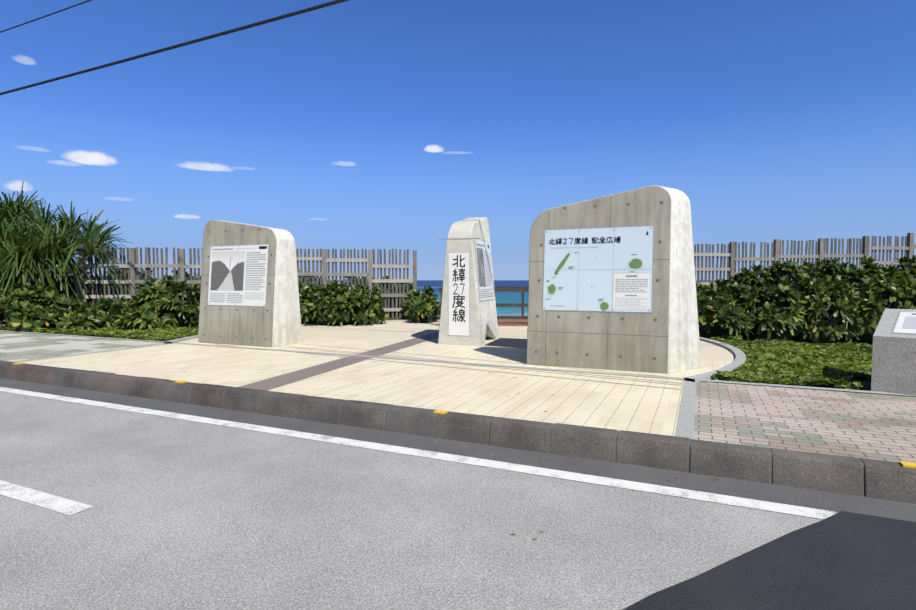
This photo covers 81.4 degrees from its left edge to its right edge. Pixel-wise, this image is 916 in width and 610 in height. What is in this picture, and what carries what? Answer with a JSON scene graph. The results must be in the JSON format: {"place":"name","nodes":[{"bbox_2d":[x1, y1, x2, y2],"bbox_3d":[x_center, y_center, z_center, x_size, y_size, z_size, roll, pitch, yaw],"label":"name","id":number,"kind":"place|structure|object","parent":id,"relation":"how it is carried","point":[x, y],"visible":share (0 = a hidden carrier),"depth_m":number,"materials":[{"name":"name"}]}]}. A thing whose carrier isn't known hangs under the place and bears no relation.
{"place":"outdoors","nodes":[
{"label":"outdoors","id":0,"kind":"place"},
{"bbox_2d":[0,331,163,361],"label":"old sidewalk","id":1,"kind":"structure","parent":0,"point":[15,346],"depth_m":11.37,"materials":[{"name":"grey concrete"}]},
{"bbox_2d":[3,331,164,342],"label":"soil","id":2,"kind":"structure","parent":0,"point":[95,336],"depth_m":13.43,"materials":[{"name":"brown soil"}]},
{"bbox_2d":[0,181,135,310],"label":"pandanus","id":3,"kind":"object","parent":2,"relation":"on","point":[30,242],"depth_m":16.71,"materials":[{"name":"green plant"}]},
{"bbox_2d":[0,273,200,333],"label":"hedge","id":4,"kind":"object","parent":2,"relation":"on","point":[157,310],"depth_m":15.18,"materials":[{"name":"green plant"}]},
{"bbox_2d":[44,263,422,317],"bbox_3d":[-8.323,-0.461,20.071,14.519,2.222,2.814,0,3,-8],"label":"hedge","id":5,"kind":"object","parent":2,"relation":"on","point":[188,277],"depth_m":19.63,"materials":[{"name":"green plant"}]},
{"bbox_2d":[0,316,872,389],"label":"groundcover","id":6,"kind":"object","parent":2,"relation":"on","point":[836,364],"visible":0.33,"depth_m":9.38,"materials":[{"name":"green plant"}]},
{"bbox_2d":[0,0,348,94],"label":"cables","id":7,"kind":"object","parent":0,"point":[334,2],"visible":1,"depth_m":12.70,"materials":[{"name":"black plastic"}]},
{"bbox_2d":[17,321,735,435],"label":"plaza","id":8,"kind":"structure","parent":0,"point":[626,406],"depth_m":7.77,"materials":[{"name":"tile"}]},
{"bbox_2d":[198,220,301,346],"bbox_3d":[-4.639,-0.529,11.816,2.170,2.744,0.938,1,3,24],"label":"monument","id":9,"kind":"object","parent":8,"relation":"on","point":[279,324],"visible":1,"depth_m":11.43,"materials":[{"name":"concrete"}]},
{"bbox_2d":[210,251,244,290],"bbox_3d":[-5.027,-0.742,11.606,0.970,0.850,0.073,1,3,24],"label":"picture on sign","id":10,"kind":"object","parent":9,"relation":"attached to","point":[227,271],"visible":1,"depth_m":11.60,"materials":[{"name":"grey paper"}]},
{"bbox_2d":[203,228,274,339],"bbox_3d":[-4.790,-0.402,11.492,2.170,2.520,0.216,1,3,24],"label":"information panel","id":11,"kind":"object","parent":9,"relation":"attached to","point":[253,293],"visible":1,"depth_m":11.34,"materials":[{"name":"grey"}]},
{"bbox_2d":[239,331,438,389],"bbox_3d":[-1.229,0.860,11.308,0.500,0.001,9.500,1,3,17],"label":"band","id":12,"kind":"object","parent":8,"relation":"on","point":[281,380],"visible":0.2,"depth_m":8.56,"materials":[{"name":"stone"}]},
{"bbox_2d":[298,280,440,326],"bbox_3d":[-4.133,-0.035,17.303,7.674,1.627,3.223,0,3,-7],"label":"hedge","id":13,"kind":"object","parent":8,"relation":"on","point":[313,305],"depth_m":16.49,"materials":[{"name":"green plant"}]},
{"bbox_2d":[164,319,745,381],"bbox_3d":[0.295,0.817,13.584,12.200,0.210,9.130,1,3,24],"label":"plaza ring","id":14,"kind":"object","parent":8,"relation":"on","point":[740,356],"visible":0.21,"depth_m":9.51,"materials":[{"name":"grey concrete"}]},
{"bbox_2d":[438,217,498,345],"bbox_3d":[0.269,-0.611,12.111,1.133,2.881,1.651,1,3,24],"label":"pillar","id":15,"kind":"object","parent":8,"relation":"on","point":[483,321],"visible":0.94,"depth_m":11.46,"materials":[{"name":"white concrete"}]},
{"bbox_2d":[448,238,476,335],"bbox_3d":[0.020,-0.377,11.375,0.960,2.082,0.009,1,3,18],"label":"sign","id":16,"kind":"object","parent":15,"relation":"attached to","point":[458,293],"visible":1,"depth_m":11.38,"materials":[{"name":"white"}]},
{"bbox_2d":[476,247,485,286],"bbox_3d":[0.517,-0.830,11.759,0.079,0.850,0.530,1,3,18],"label":"photo","id":17,"kind":"object","parent":15,"relation":"attached to","point":[481,268],"visible":1,"depth_m":11.75},
{"bbox_2d":[279,346,677,384],"bbox_3d":[-0.388,0.963,9.094,7.864,0.001,0.028,2,3,32],"label":"joint","id":18,"kind":"object","parent":8,"relation":"on","point":[500,367],"visible":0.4,"depth_m":8.18,"materials":[{"name":"beige concrete"}]},
{"bbox_2d":[298,343,667,376],"bbox_3d":[-0.156,0.939,9.603,7.863,0.001,0.024,2,3,32],"label":"joint","id":19,"kind":"object","parent":8,"relation":"on","point":[497,361],"visible":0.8,"depth_m":9.08,"materials":[{"name":"beige"}]},
{"bbox_2d":[292,346,676,382],"bbox_3d":[-0.330,0.957,9.222,7.864,0.001,0.028,2,3,32],"label":"joint","id":20,"kind":"object","parent":8,"relation":"on","point":[525,368],"visible":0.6,"depth_m":8.27,"materials":[{"name":"beige"}]},
{"bbox_2d":[485,338,526,347],"bbox_3d":[1.270,0.837,11.765,1.108,0.001,1.766,1,3,18],"label":"dark patch","id":21,"kind":"object","parent":8,"relation":"on","point":[512,342],"visible":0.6,"depth_m":11.65,"materials":[{"name":"grey"}]},
{"bbox_2d":[527,185,700,373],"bbox_3d":[2.502,-0.421,8.576,2.635,2.830,0.838,1,3,24],"label":"monument","id":22,"kind":"object","parent":8,"relation":"on","point":[674,309],"visible":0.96,"depth_m":8.23,"materials":[{"name":"concrete"}]},
{"bbox_2d":[529,196,669,369],"bbox_3d":[2.160,-0.347,8.379,2.180,2.700,0.196,1,3,24],"label":"sign","id":23,"kind":"object","parent":22,"relation":"attached to","point":[603,269],"visible":1,"depth_m":8.35,"materials":[{"name":"blue"}]},
{"bbox_2d":[0,387,834,609],"bbox_3d":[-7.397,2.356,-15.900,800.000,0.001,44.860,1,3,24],"label":"road","id":24,"kind":"structure","parent":0,"point":[181,514],"depth_m":3.48,"materials":[{"name":"grey asphalt"}]},
{"bbox_2d":[0,480,93,514],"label":"dash","id":25,"kind":"object","parent":24,"relation":"on","point":[44,500],"visible":1,"depth_m":3.91,"materials":[{"name":"white paint"}]},
{"bbox_2d":[0,387,837,518],"bbox_3d":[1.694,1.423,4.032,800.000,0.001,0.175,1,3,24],"label":"edge line","id":26,"kind":"object","parent":24,"relation":"on","point":[748,503],"visible":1,"depth_m":4.68,"materials":[{"name":"white paint"}]},
{"bbox_2d":[0,378,915,521],"bbox_3d":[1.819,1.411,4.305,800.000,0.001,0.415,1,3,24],"label":"gutter","id":27,"kind":"object","parent":24,"relation":"on","point":[815,499],"visible":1,"depth_m":4.79,"materials":[{"name":"grey concrete"}]},
{"bbox_2d":[25,353,719,539],"bbox_3d":[-2.742,1.181,6.839,16.391,0.227,8.821,1,3,24],"label":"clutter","id":28,"kind":"object","parent":27,"relation":"on","point":[494,455],"visible":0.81,"depth_m":5.37,"materials":[{"name":"brown plant"}]},
{"bbox_2d":[622,511,915,609],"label":"patch","id":29,"kind":"object","parent":24,"relation":"on","point":[843,560],"visible":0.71,"depth_m":2.90,"materials":[{"name":"black asphalt"}]},
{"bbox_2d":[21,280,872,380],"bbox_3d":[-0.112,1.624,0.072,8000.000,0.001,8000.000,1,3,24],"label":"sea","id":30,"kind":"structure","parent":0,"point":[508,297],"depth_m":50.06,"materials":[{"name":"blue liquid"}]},
{"bbox_2d":[79,247,416,318],"bbox_3d":[-6.861,-0.575,17.996,10.912,2.720,0.130,0,3,-7],"label":"fence","id":31,"kind":"object","parent":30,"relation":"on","point":[134,265],"visible":0.38,"depth_m":18.12,"materials":[{"name":"grey wood"}]},
{"bbox_2d":[30,371,864,495],"bbox_3d":[-16.256,0.902,12.858,100.000,0.228,0.210,1,3,24],"label":"joint","id":32,"kind":"object","parent":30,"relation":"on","point":[770,452],"depth_m":4.74,"materials":[{"name":"grey concrete"}]},
{"bbox_2d":[0,360,915,503],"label":"kerb","id":33,"kind":"structure","parent":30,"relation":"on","point":[890,480],"depth_m":5.02,"materials":[{"name":"grey concrete"}]},
{"bbox_2d":[13,362,915,467],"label":"yellow curb markers","id":34,"kind":"object","parent":33,"relation":"on","point":[908,464],"visible":0.96,"depth_m":5.48,"materials":[{"name":"yellow"}]},
{"bbox_2d":[439,286,528,325],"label":"railing","id":35,"kind":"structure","parent":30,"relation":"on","point":[522,320],"depth_m":16.11,"materials":[{"name":"brown wood"}]},
{"bbox_2d":[694,233,915,285],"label":"fence","id":36,"kind":"object","parent":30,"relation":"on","point":[822,246],"visible":0.23,"depth_m":18.65,"materials":[{"name":"grey wood"}]},
{"bbox_2d":[696,255,915,342],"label":"hedge","id":37,"kind":"object","parent":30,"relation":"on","point":[889,281],"depth_m":13.28,"materials":[{"name":"green plant"}]},
{"bbox_2d":[871,309,915,396],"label":"plinth","id":38,"kind":"structure","parent":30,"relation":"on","point":[894,356],"depth_m":6.56,"materials":[{"name":"stone"}]},
{"bbox_2d":[0,0,915,279],"label":"sky","id":39,"kind":"structure","parent":0,"point":[359,125],"materials":[{"name":"blue"}]},
{"bbox_2d":[23,344,915,462],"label":"sidewalk","id":40,"kind":"structure","parent":0,"point":[867,426],"depth_m":5.29,"materials":[{"name":"pink brick"}]},
{"bbox_2d":[13,343,169,361],"bbox_3d":[-6.935,0.905,10.340,0.150,0.001,2.930,1,3,24],"label":"paving border","id":41,"kind":"object","parent":40,"relation":"on","point":[88,353],"visible":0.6,"depth_m":10.07,"materials":[{"name":"grey concrete"}]},
{"bbox_2d":[0,330,912,395],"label":"joint","id":42,"kind":"object","parent":40,"relation":"on","point":[850,390],"depth_m":8.45,"materials":[{"name":"grey concrete"}]},
{"bbox_2d":[675,380,695,438],"bbox_3d":[2.592,1.107,6.004,0.150,0.001,2.930,1,3,24],"label":"paving border","id":43,"kind":"object","parent":40,"relation":"on","point":[685,423],"visible":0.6,"depth_m":5.58,"materials":[{"name":"grey concrete"}]},
{"bbox_2d":[474,239,493,301],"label":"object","id":44,"kind":"object","parent":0,"point":[486,293],"visible":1,"depth_m":12.12,"materials":[{"name":"white paper"}]},
{"bbox_2d":[714,348,871,393],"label":"soil","id":45,"kind":"structure","parent":0,"point":[865,381],"depth_m":7.31,"materials":[{"name":"brown soil"}]}
]}

